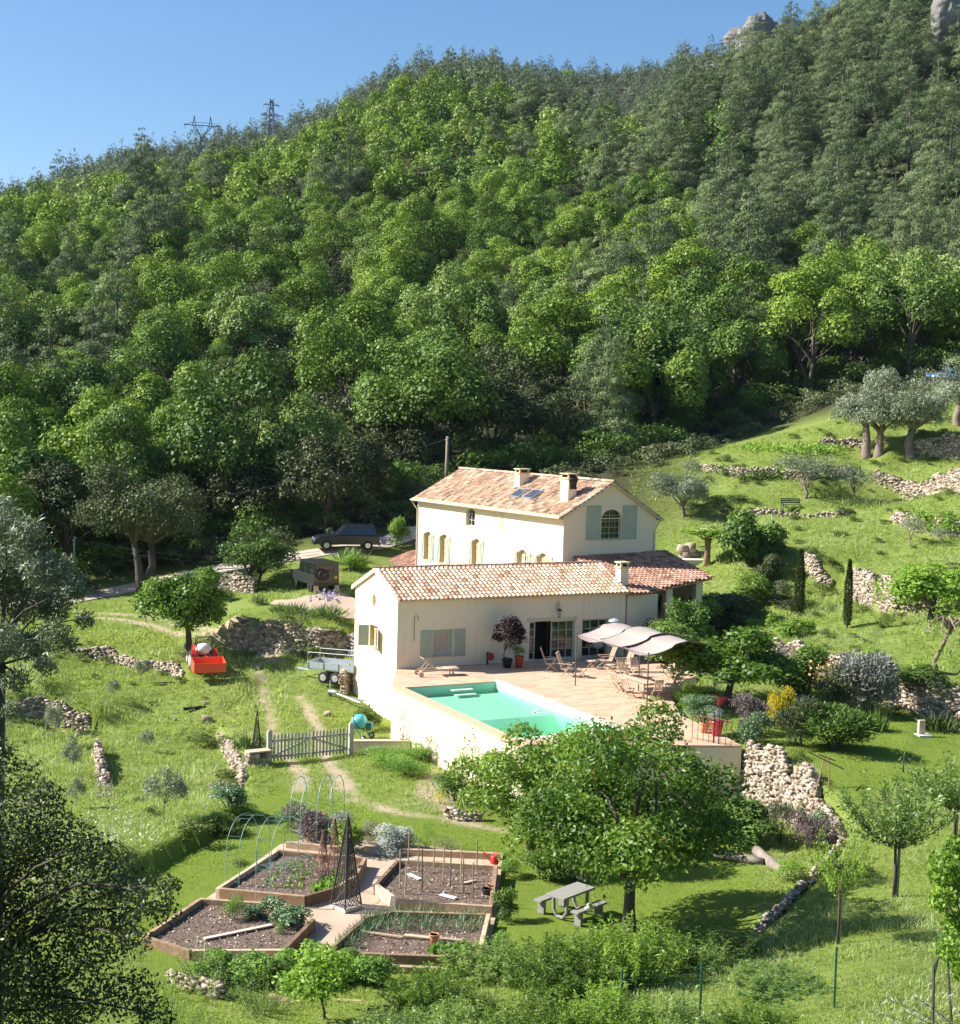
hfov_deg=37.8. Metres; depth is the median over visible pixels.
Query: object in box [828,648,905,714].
garden shrub
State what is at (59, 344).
oak tree
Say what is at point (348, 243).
holm oak
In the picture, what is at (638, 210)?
oak tree
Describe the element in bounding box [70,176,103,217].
pine tree
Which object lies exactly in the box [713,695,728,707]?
garden shrub
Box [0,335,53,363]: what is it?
holm oak
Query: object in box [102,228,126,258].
oak tree
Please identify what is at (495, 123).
pine tree
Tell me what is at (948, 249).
pine tree
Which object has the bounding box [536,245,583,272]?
oak tree
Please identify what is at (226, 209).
oak tree
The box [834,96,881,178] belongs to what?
pine tree
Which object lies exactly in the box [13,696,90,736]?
dry stone wall
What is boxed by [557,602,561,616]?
wall lantern
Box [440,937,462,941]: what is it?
plank
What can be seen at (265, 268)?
oak tree
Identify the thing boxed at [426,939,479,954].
seedlings
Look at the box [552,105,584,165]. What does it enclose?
pine tree
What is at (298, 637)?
ivy
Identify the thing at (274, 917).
cabbage
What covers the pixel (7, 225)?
oak tree
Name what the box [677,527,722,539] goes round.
climbing vine
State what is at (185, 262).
oak tree
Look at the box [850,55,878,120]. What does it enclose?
pine tree
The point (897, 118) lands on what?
pine tree
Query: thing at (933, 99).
pine tree
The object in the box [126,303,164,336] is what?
oak tree
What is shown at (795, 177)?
pine tree
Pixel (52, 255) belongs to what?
oak tree
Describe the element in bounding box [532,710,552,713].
pool cleaner
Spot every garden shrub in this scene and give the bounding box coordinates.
[63,569,100,593]
[208,782,248,807]
[221,893,245,918]
[271,800,304,829]
[273,922,285,933]
[280,801,333,843]
[328,819,364,853]
[329,809,355,833]
[337,555,367,570]
[350,704,382,730]
[358,820,380,834]
[358,836,376,844]
[369,822,417,859]
[387,516,412,547]
[419,823,438,847]
[430,769,470,801]
[431,835,463,849]
[433,792,445,802]
[457,844,482,851]
[490,929,511,949]
[491,886,519,922]
[495,851,522,876]
[507,636,528,657]
[519,845,563,879]
[552,857,594,881]
[638,617,701,661]
[645,619,697,662]
[657,593,724,641]
[674,683,714,708]
[678,694,729,721]
[704,591,762,628]
[708,707,722,721]
[712,793,778,852]
[713,506,790,566]
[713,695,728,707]
[725,572,778,605]
[729,692,774,731]
[735,711,777,743]
[750,552,787,582]
[761,797,800,845]
[765,685,796,727]
[767,579,797,608]
[771,643,833,699]
[771,644,795,656]
[772,860,808,880]
[774,694,828,746]
[784,806,841,849]
[794,701,882,750]
[808,808,833,842]
[811,661,861,704]
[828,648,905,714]
[857,646,886,669]
[893,663,955,693]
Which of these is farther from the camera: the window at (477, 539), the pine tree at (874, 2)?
the pine tree at (874, 2)
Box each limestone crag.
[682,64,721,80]
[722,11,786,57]
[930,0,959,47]
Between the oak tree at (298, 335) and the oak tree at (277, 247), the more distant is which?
the oak tree at (277, 247)
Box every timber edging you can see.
[269,993,300,1002]
[286,841,340,852]
[335,998,360,1000]
[364,846,500,859]
[383,964,447,973]
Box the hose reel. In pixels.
[486,652,493,664]
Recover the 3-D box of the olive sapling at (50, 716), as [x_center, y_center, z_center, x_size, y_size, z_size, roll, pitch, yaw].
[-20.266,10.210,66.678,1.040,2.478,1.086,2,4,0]
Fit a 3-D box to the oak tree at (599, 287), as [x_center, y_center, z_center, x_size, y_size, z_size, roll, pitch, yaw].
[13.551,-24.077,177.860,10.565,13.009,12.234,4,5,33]
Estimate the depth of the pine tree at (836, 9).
351.47 m
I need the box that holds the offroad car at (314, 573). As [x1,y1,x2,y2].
[289,558,338,591]
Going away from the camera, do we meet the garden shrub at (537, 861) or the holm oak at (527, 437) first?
the garden shrub at (537, 861)
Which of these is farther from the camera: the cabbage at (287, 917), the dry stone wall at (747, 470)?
the dry stone wall at (747, 470)
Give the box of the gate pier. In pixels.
[244,748,271,766]
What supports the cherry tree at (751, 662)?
on the ground at (528, 921)
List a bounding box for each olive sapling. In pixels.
[43,701,65,738]
[60,733,82,775]
[66,775,85,808]
[107,680,120,698]
[133,659,153,683]
[138,767,191,818]
[139,729,154,745]
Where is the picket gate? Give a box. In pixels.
[266,722,353,761]
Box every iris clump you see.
[223,587,241,602]
[229,731,258,751]
[247,592,268,605]
[267,601,311,615]
[269,602,289,611]
[305,588,349,621]
[330,545,371,561]
[860,707,891,733]
[914,708,959,732]
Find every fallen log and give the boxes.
[713,849,763,864]
[752,845,792,877]
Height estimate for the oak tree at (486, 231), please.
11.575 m
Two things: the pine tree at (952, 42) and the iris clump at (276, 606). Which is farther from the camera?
the pine tree at (952, 42)
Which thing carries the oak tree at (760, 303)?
on the ground at (528, 921)
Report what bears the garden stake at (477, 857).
in the raised bed at (388, 890)
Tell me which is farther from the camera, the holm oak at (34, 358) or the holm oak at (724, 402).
the holm oak at (34, 358)
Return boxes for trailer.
[297,648,354,684]
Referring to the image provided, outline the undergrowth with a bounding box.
[2,264,959,586]
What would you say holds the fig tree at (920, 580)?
on the ground at (528, 921)
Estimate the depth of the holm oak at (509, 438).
123.58 m
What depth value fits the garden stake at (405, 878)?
43.87 m
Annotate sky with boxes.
[0,0,842,191]
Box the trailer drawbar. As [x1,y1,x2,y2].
[328,681,365,703]
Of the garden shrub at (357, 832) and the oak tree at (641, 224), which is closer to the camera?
the garden shrub at (357, 832)
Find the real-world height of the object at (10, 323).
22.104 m
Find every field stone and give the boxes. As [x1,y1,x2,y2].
[201,715,212,722]
[323,710,330,715]
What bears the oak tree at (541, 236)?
on the ground at (528, 921)
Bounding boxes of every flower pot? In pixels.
[429,932,438,943]
[481,886,490,894]
[502,658,512,667]
[515,655,523,667]
[699,721,708,732]
[710,719,723,736]
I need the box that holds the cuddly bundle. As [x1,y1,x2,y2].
[584,903,594,911]
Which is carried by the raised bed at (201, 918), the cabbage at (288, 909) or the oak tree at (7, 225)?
the cabbage at (288, 909)
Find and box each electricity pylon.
[184,116,220,158]
[261,99,281,151]
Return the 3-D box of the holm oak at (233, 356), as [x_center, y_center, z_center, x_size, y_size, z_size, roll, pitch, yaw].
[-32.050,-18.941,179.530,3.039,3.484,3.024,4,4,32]
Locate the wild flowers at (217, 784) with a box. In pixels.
[208,778,234,788]
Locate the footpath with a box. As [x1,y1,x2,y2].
[627,430,743,458]
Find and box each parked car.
[311,524,379,550]
[924,369,959,382]
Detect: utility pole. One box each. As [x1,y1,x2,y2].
[72,536,75,571]
[445,436,449,476]
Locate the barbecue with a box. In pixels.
[592,642,603,658]
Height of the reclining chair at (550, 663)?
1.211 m
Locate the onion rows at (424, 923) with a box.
[346,902,491,932]
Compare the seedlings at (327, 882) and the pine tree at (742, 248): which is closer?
the seedlings at (327, 882)
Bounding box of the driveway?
[270,591,354,618]
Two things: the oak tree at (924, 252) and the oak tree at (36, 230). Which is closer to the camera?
the oak tree at (924, 252)
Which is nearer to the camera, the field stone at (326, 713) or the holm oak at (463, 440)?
the field stone at (326, 713)
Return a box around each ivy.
[275,629,308,645]
[708,464,786,479]
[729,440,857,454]
[865,569,928,605]
[903,508,959,531]
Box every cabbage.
[240,903,264,918]
[252,903,271,917]
[259,895,284,911]
[267,898,289,914]
[268,907,292,925]
[277,910,305,928]
[278,904,301,914]
[293,904,313,919]
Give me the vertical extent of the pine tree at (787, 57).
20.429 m
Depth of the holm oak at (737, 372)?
164.53 m
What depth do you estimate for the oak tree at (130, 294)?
194.17 m
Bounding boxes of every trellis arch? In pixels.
[226,813,269,882]
[255,815,298,900]
[289,776,316,844]
[316,775,344,844]
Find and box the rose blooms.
[802,657,848,690]
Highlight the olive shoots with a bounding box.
[862,991,959,1023]
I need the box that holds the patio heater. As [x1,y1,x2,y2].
[608,618,620,661]
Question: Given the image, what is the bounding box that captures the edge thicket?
[0,331,959,575]
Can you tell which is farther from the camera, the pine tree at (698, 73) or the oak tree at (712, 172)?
the pine tree at (698, 73)
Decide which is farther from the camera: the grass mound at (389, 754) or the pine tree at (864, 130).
the pine tree at (864, 130)
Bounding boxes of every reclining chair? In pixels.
[540,646,569,671]
[556,651,587,678]
[586,647,617,668]
[605,651,633,672]
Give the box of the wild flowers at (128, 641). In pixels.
[77,628,188,665]
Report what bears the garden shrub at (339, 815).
on the ground at (528, 921)
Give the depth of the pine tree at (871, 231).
216.12 m
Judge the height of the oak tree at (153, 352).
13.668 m
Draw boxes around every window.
[368,627,377,649]
[423,532,430,561]
[432,629,453,657]
[439,536,446,564]
[465,509,475,527]
[475,539,479,563]
[520,550,525,562]
[600,510,621,540]
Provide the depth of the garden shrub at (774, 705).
59.86 m
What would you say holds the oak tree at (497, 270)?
on the ground at (528, 921)
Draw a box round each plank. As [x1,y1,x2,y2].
[203,923,272,939]
[360,930,403,938]
[403,934,429,939]
[407,873,420,879]
[439,893,456,899]
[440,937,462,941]
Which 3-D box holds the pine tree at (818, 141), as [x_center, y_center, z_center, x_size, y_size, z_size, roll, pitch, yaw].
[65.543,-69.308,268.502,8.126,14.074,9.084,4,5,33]
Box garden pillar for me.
[696,528,713,566]
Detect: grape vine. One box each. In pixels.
[742,618,768,629]
[764,612,781,626]
[771,618,804,636]
[797,619,816,634]
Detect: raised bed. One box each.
[142,898,314,960]
[215,849,366,906]
[332,910,490,966]
[374,859,497,917]
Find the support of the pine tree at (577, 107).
on the ground at (528, 921)
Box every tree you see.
[0,212,45,294]
[0,222,31,242]
[0,225,37,265]
[0,264,37,307]
[0,274,35,360]
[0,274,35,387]
[0,302,49,409]
[0,357,76,446]
[0,393,75,463]
[0,404,47,455]
[0,410,98,543]
[0,426,58,548]
[0,461,41,543]
[0,495,95,1023]
[0,733,182,1023]
[2,219,63,268]
[2,288,88,359]
[3,232,61,277]
[3,287,27,305]
[4,294,64,357]
[5,270,67,297]
[9,265,57,308]
[9,341,35,370]
[22,312,78,450]
[28,346,106,385]
[29,357,129,439]
[38,220,61,237]
[38,319,84,347]
[38,385,174,480]
[40,208,97,293]
[47,270,105,318]
[54,224,69,251]
[54,280,89,304]
[55,171,78,217]
[55,278,123,361]
[58,219,113,278]
[60,221,113,274]
[69,403,176,550]
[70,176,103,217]
[72,215,116,239]
[72,268,151,347]
[74,244,146,357]
[76,296,127,338]
[83,245,108,297]
[87,208,119,235]
[87,236,126,271]
[88,263,115,282]
[95,354,171,415]
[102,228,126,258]
[103,221,148,288]
[103,240,131,266]
[104,394,209,475]
[105,211,143,236]
[107,300,201,377]
[109,350,128,390]
[110,282,149,327]
[111,127,165,206]
[111,175,188,266]
[118,259,198,329]
[119,188,164,247]
[123,319,196,374]
[126,135,161,180]
[126,205,183,224]
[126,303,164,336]
[127,226,196,281]
[128,360,217,436]
[128,565,232,652]
[133,246,201,287]
[134,297,213,388]
[141,227,189,252]
[142,149,187,217]
[142,252,246,340]
[147,444,199,490]
[155,341,318,525]
[157,174,206,242]
[167,356,250,410]
[168,153,193,220]
[168,156,195,191]
[170,341,239,381]
[179,288,239,354]
[182,263,241,309]
[183,218,200,241]
[184,214,208,240]
[187,229,230,260]
[188,214,228,245]
[189,218,272,279]
[191,127,235,211]
[198,206,214,218]
[200,280,279,357]
[200,337,255,364]
[201,213,249,247]
[202,198,237,228]
[204,197,257,220]
[215,249,286,286]
[215,522,300,585]
[218,399,285,465]
[219,249,286,290]
[222,165,257,200]
[223,195,288,227]
[231,207,278,240]
[238,219,300,271]
[241,278,258,294]
[248,390,353,512]
[251,308,310,352]
[261,278,285,336]
[263,270,349,362]
[266,236,290,286]
[272,218,306,251]
[272,938,360,1019]
[273,205,309,223]
[276,239,325,279]
[279,261,337,312]
[288,250,330,278]
[288,305,396,422]
[290,326,352,363]
[293,143,347,226]
[296,177,342,222]
[300,207,371,287]
[303,225,338,257]
[308,289,439,386]
[317,201,360,227]
[326,115,374,203]
[332,207,365,233]
[339,230,393,274]
[340,281,408,331]
[342,191,385,223]
[342,335,393,385]
[349,322,491,464]
[349,325,504,471]
[350,272,416,307]
[351,253,405,293]
[352,224,432,293]
[352,229,428,291]
[355,194,415,236]
[366,215,406,233]
[375,290,409,325]
[379,191,447,255]
[393,252,446,295]
[394,260,480,340]
[405,281,475,324]
[414,202,482,275]
[420,251,434,282]
[426,200,470,253]
[427,275,514,356]
[430,239,458,259]
[433,180,478,212]
[435,249,452,275]
[438,719,617,853]
[446,251,474,274]
[449,263,477,278]
[456,250,511,291]
[461,323,519,372]
[465,217,518,260]
[466,194,525,245]
[466,280,503,346]
[468,165,501,203]
[468,205,514,231]
[468,234,531,282]
[470,168,516,208]
[470,262,504,281]
[472,99,511,156]
[475,235,507,269]
[480,274,517,328]
[485,274,511,295]
[491,278,511,303]
[491,615,526,658]
[496,181,543,230]
[499,261,527,344]
[499,695,755,931]
[500,284,613,401]
[503,153,550,203]
[503,254,562,301]
[505,59,553,123]
[505,116,533,170]
[506,281,578,345]
[509,249,543,275]
[511,78,538,121]
[511,216,546,250]
[511,253,578,304]
[514,275,574,328]
[515,307,582,376]
[519,193,549,210]
[523,127,548,173]
[524,275,543,303]
[526,230,561,257]
[531,205,558,230]
[533,67,577,118]
[533,84,565,124]
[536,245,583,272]
[537,187,584,246]
[543,201,577,247]
[544,206,607,252]
[548,247,568,262]
[548,361,589,412]
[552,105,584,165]
[554,96,580,129]
[555,204,608,245]
[559,246,596,293]
[560,253,590,295]
[561,264,649,330]
[562,245,596,266]
[562,292,680,373]
[562,314,645,450]
[564,87,586,118]
[565,82,583,141]
[566,238,595,262]
[566,300,710,421]
[566,330,676,419]
[569,84,604,145]
[569,194,591,204]
[570,131,589,188]
[570,342,640,455]
[571,219,638,306]
[572,111,628,193]
[573,273,621,326]
[574,258,595,293]
[576,88,622,154]
[578,197,636,251]
[579,182,629,216]
[583,173,619,195]
[586,207,619,247]
[589,113,631,180]
[589,239,656,275]
[598,89,627,125]
[599,181,631,231]
[599,221,658,265]
[599,225,639,291]
[604,286,657,326]
[608,193,688,299]
[611,203,661,247]
[611,318,709,443]
[613,188,646,215]
[615,128,651,204]
[616,272,659,410]
[620,124,639,155]
[622,172,676,205]
[623,99,643,123]
[629,123,665,177]
[633,74,663,121]
[633,220,687,290]
[635,79,708,170]
[635,275,675,318]
[637,111,658,148]
[638,213,716,261]
[638,236,739,315]
[640,184,680,205]
[640,320,715,422]
[643,79,692,144]
[643,165,681,189]
[644,196,702,234]
[644,197,674,214]
[647,77,694,126]
[647,95,660,116]
[647,458,714,517]
[648,92,702,173]
[648,202,686,230]
[652,263,751,345]
[653,79,672,109]
[659,625,802,706]
[662,130,706,212]
[663,48,705,109]
[663,597,712,633]
[670,191,690,223]
[672,68,709,124]
[673,208,738,302]
[673,212,724,275]
[673,296,705,327]
[677,186,697,226]
[681,202,739,281]
[685,60,716,102]
[685,130,772,247]
[685,146,739,243]
[685,309,727,380]
[687,58,719,114]
[689,50,721,97]
[689,136,771,246]
[690,108,709,148]
[692,301,774,392]
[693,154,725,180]
[696,173,722,200]
[698,39,737,114]
[700,89,718,133]
[700,94,722,142]
[704,317,790,405]
[705,279,790,405]
[710,160,746,178]
[711,46,778,132]
[711,186,786,308]
[712,37,740,88]
[712,251,790,318]
[715,60,742,103]
[715,70,752,132]
[716,116,735,155]
[718,43,740,99]
[719,173,754,248]
[722,67,755,130]
[724,166,795,265]
[725,43,763,101]
[728,49,786,149]
[729,12,772,80]
[730,229,759,266]
[739,116,759,163]
[745,125,791,194]
[747,340,809,385]
[748,71,787,126]
[749,168,766,196]
[749,256,869,390]
[751,67,801,150]
[751,95,800,158]
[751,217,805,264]
[753,292,841,391]
[754,63,822,161]
[755,202,800,270]
[756,148,798,231]
[756,169,780,217]
[758,111,816,171]
[759,264,802,301]
[760,1,815,75]
[761,18,809,78]
[764,35,810,99]
[764,182,800,253]
[767,450,843,498]
[769,172,816,266]
[773,8,801,43]
[773,151,818,223]
[777,100,816,148]
[777,150,807,193]
[779,76,801,127]
[783,20,822,97]
[788,148,807,196]
[789,195,815,234]
[789,212,839,266]
[790,64,808,97]
[790,252,826,287]
[793,125,880,222]
[793,548,807,615]
[794,1,824,38]
[794,74,826,123]
[797,3,822,43]
[797,133,815,170]
[798,162,876,263]
[800,0,833,53]
[800,265,883,357]
[801,28,843,101]
[801,113,835,164]
[804,144,826,187]
[804,815,877,944]
[809,24,861,86]
[809,47,846,109]
[810,89,836,133]
[810,149,862,201]
[811,113,862,185]
[811,133,828,173]
[813,156,868,237]
[814,239,899,288]
[815,0,859,43]
[816,66,865,140]
[818,24,828,51]
[818,92,859,150]
[818,135,857,197]
[819,0,843,41]
[822,233,877,275]
[824,267,895,364]
[828,364,906,458]
[829,39,881,121]
[831,301,902,364]
[832,464,886,500]
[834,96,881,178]
[834,757,958,896]
[837,0,895,65]
[839,23,864,59]
[840,80,870,137]
[842,0,871,29]
[842,559,854,628]
[844,42,902,131]
[848,41,872,71]
[848,387,916,457]
[849,0,888,17]
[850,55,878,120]
[852,0,889,64]
[852,138,870,191]
[852,151,884,223]
[854,154,887,198]
[855,192,906,244]
[856,250,959,375]
[860,110,893,178]
[862,106,889,155]
[863,156,900,227]
[864,18,884,67]
[866,0,908,21]
[867,69,943,194]
[867,245,949,347]
[868,0,923,50]
[869,170,915,224]
[870,0,892,32]
[870,99,929,186]
[872,191,923,252]
[874,75,887,114]
[874,187,897,247]
[875,4,931,81]
[876,16,916,69]
[876,54,909,125]
[876,184,941,274]
[877,377,959,459]
[879,45,930,119]
[880,101,906,161]
[884,30,921,89]
[886,560,959,619]
[887,731,919,771]
[890,112,958,216]
[890,208,928,247]
[891,44,925,97]
[892,310,952,367]
[892,515,925,545]
[893,206,939,261]
[897,0,928,37]
[897,134,927,175]
[898,1,925,23]
[898,180,937,258]
[901,596,959,692]
[902,261,959,326]
[903,749,959,848]
[906,14,951,86]
[906,64,959,154]
[907,71,956,121]
[909,15,927,75]
[909,134,940,200]
[909,190,948,256]
[910,0,928,21]
[910,107,959,217]
[913,5,959,36]
[914,21,943,86]
[916,13,926,35]
[918,151,959,237]
[920,0,932,12]
[922,71,940,105]
[922,355,959,425]
[923,35,957,55]
[924,171,959,256]
[924,832,959,1023]
[926,116,948,156]
[928,35,957,86]
[928,59,951,102]
[929,528,957,546]
[933,216,959,322]
[934,94,958,151]
[936,5,959,95]
[936,254,959,289]
[941,202,959,273]
[944,293,959,336]
[945,35,959,77]
[945,143,959,203]
[946,75,959,105]
[947,151,959,207]
[949,77,959,127]
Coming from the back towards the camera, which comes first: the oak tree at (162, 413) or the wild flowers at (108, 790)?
the oak tree at (162, 413)
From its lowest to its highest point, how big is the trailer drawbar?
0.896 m
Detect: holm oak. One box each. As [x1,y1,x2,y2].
[0,205,23,215]
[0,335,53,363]
[14,210,40,232]
[15,457,118,571]
[27,343,68,381]
[31,455,111,549]
[55,266,92,281]
[64,458,210,591]
[81,350,171,390]
[104,471,200,545]
[182,434,261,520]
[200,357,253,404]
[202,478,245,512]
[206,459,300,524]
[208,384,288,425]
[223,352,237,359]
[225,238,259,254]
[237,335,300,379]
[244,279,299,315]
[246,347,330,412]
[246,398,294,441]
[249,232,294,252]
[256,189,291,211]
[272,432,374,533]
[276,174,307,202]
[277,323,323,352]
[279,215,315,240]
[291,390,361,441]
[299,436,393,521]
[309,288,343,310]
[316,233,343,264]
[320,255,347,278]
[325,381,352,432]
[327,265,356,299]
[328,308,394,340]
[328,382,412,469]
[331,230,378,259]
[333,447,389,513]
[336,249,360,271]
[339,111,361,129]
[344,192,374,202]
[353,397,452,474]
[404,478,431,501]
[410,162,452,198]
[438,380,541,444]
[445,341,526,406]
[451,431,476,449]
[475,341,525,380]
[483,415,509,435]
[484,344,571,412]
[486,432,522,469]
[510,119,519,126]
[513,385,571,442]
[514,429,538,441]
[515,106,542,126]
[529,378,597,447]
[547,184,579,207]
[633,116,652,134]
[696,382,741,425]
[721,363,743,384]
[724,153,756,179]
[778,262,800,270]
[802,311,882,371]
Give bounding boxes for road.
[8,526,415,606]
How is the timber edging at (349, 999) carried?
on the ground at (528, 921)
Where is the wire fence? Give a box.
[620,926,959,1023]
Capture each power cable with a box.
[76,541,315,561]
[79,539,319,556]
[213,439,444,497]
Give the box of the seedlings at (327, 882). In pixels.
[310,866,352,892]
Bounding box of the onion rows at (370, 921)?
[328,907,385,947]
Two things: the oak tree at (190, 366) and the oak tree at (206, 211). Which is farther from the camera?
the oak tree at (206, 211)
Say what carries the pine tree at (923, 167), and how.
on the ground at (528, 921)
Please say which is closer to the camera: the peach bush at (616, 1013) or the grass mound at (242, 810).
the peach bush at (616, 1013)
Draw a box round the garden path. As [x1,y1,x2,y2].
[207,837,502,967]
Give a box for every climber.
[397,709,408,740]
[424,731,433,764]
[455,727,479,782]
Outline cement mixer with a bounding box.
[345,714,374,739]
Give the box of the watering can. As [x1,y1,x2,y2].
[483,852,501,864]
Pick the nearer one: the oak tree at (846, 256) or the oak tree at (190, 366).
the oak tree at (190, 366)
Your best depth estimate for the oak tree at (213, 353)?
159.30 m
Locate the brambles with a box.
[9,418,959,883]
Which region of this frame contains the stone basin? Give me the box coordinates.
[676,543,703,565]
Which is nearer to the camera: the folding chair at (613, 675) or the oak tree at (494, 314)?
the folding chair at (613, 675)
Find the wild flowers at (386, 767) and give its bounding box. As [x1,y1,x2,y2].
[353,748,436,769]
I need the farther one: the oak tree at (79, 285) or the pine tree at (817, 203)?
the pine tree at (817, 203)
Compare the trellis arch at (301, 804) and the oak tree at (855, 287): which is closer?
the trellis arch at (301, 804)
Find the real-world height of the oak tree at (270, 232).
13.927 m
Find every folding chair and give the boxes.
[610,672,624,692]
[617,659,630,680]
[620,677,635,698]
[630,657,641,675]
[649,680,663,700]
[661,663,674,679]
[663,673,678,694]
[669,666,683,686]
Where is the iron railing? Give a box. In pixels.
[692,712,731,744]
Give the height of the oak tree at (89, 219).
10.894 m
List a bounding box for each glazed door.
[529,622,534,659]
[549,620,573,658]
[581,618,606,656]
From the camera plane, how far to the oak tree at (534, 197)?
263.01 m
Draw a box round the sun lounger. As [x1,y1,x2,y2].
[414,656,458,676]
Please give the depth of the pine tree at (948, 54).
315.36 m
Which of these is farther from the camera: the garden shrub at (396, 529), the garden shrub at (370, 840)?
the garden shrub at (396, 529)
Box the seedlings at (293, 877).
[263,860,316,888]
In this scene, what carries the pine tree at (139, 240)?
on the ground at (528, 921)
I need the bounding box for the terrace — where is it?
[391,654,741,806]
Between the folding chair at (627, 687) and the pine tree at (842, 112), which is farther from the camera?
the pine tree at (842, 112)
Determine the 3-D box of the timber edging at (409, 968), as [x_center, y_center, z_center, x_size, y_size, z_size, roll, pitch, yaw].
[-1.765,12.479,38.007,1.771,0.300,0.160,2,4,3]
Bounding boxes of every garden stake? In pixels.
[399,849,400,886]
[404,861,406,893]
[407,832,409,859]
[418,837,418,871]
[421,848,422,891]
[433,841,434,873]
[442,845,444,883]
[450,851,451,887]
[460,843,461,880]
[462,857,463,893]
[472,862,473,897]
[476,840,477,872]
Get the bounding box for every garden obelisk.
[251,708,261,748]
[330,814,361,912]
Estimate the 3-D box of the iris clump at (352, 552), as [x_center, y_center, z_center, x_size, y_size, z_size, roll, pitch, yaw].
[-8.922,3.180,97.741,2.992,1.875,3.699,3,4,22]
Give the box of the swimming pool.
[392,680,622,740]
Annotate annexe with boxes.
[351,550,712,720]
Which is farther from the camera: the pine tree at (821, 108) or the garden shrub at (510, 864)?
the pine tree at (821, 108)
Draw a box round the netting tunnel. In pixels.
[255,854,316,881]
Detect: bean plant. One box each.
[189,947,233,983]
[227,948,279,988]
[267,946,304,982]
[337,947,366,981]
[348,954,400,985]
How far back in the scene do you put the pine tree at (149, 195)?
243.43 m
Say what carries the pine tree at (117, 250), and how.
on the ground at (528, 921)
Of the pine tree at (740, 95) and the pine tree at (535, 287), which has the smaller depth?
the pine tree at (535, 287)
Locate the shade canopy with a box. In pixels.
[575,622,716,703]
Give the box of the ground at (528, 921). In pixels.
[0,53,959,1023]
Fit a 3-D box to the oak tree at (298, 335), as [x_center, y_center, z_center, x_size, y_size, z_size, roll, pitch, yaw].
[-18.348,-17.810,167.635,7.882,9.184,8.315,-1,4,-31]
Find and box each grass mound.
[196,811,235,829]
[227,802,262,819]
[357,744,410,766]
[377,754,435,775]
[394,740,436,761]
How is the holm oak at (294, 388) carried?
on the ground at (528, 921)
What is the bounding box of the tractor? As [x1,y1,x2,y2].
[186,636,225,672]
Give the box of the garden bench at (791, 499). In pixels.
[780,498,801,510]
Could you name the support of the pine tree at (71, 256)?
on the ground at (528, 921)
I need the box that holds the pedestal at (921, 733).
[913,720,932,737]
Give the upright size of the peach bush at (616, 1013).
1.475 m
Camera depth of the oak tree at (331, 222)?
233.79 m
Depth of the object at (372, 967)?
36.73 m
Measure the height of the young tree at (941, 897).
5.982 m
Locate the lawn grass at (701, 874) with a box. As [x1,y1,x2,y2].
[132,701,959,982]
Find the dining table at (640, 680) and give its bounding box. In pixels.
[620,675,660,698]
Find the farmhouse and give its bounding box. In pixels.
[389,467,663,567]
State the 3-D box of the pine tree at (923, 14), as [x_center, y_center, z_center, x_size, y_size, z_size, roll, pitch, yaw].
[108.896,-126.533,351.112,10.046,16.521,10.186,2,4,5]
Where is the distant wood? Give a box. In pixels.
[0,6,959,453]
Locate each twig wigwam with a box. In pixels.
[315,830,330,878]
[326,818,341,871]
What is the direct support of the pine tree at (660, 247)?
on the ground at (528, 921)
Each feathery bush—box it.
[114,973,218,1023]
[159,940,271,998]
[229,970,292,1017]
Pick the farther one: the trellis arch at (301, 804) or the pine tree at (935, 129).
the pine tree at (935, 129)
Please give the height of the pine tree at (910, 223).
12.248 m
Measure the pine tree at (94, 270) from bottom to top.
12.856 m
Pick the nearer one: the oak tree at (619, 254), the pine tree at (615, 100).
the oak tree at (619, 254)
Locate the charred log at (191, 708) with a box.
[183,705,205,710]
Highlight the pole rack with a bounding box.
[806,751,843,817]
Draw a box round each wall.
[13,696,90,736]
[73,646,184,679]
[91,739,110,784]
[164,969,226,998]
[216,732,247,787]
[218,572,258,593]
[226,618,341,657]
[334,633,353,657]
[338,664,353,694]
[353,739,409,752]
[443,806,484,821]
[699,464,851,479]
[716,507,850,517]
[736,739,847,844]
[740,637,959,722]
[753,839,846,933]
[804,552,832,589]
[819,437,875,448]
[844,568,959,615]
[874,467,959,500]
[888,512,959,536]
[913,431,959,460]
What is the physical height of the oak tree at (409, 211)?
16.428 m
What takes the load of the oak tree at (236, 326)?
on the ground at (528, 921)
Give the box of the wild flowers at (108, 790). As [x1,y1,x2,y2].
[91,775,112,802]
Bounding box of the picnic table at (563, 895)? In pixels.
[534,882,606,926]
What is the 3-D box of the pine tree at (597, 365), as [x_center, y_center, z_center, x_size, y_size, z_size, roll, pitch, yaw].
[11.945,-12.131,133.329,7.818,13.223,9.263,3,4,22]
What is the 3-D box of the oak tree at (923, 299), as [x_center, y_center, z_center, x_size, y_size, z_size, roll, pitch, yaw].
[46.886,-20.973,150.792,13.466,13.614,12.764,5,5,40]
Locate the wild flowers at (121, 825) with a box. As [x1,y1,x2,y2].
[82,804,156,854]
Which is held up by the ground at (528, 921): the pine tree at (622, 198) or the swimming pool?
the pine tree at (622, 198)
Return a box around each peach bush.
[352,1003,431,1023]
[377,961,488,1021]
[412,992,513,1023]
[436,935,545,986]
[485,983,589,1023]
[499,929,619,1003]
[556,978,661,1023]
[568,910,690,989]
[629,986,729,1023]
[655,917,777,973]
[705,991,810,1023]
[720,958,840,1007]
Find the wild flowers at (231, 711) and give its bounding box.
[192,690,255,723]
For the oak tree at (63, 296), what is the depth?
205.83 m
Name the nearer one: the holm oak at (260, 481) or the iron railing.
the iron railing

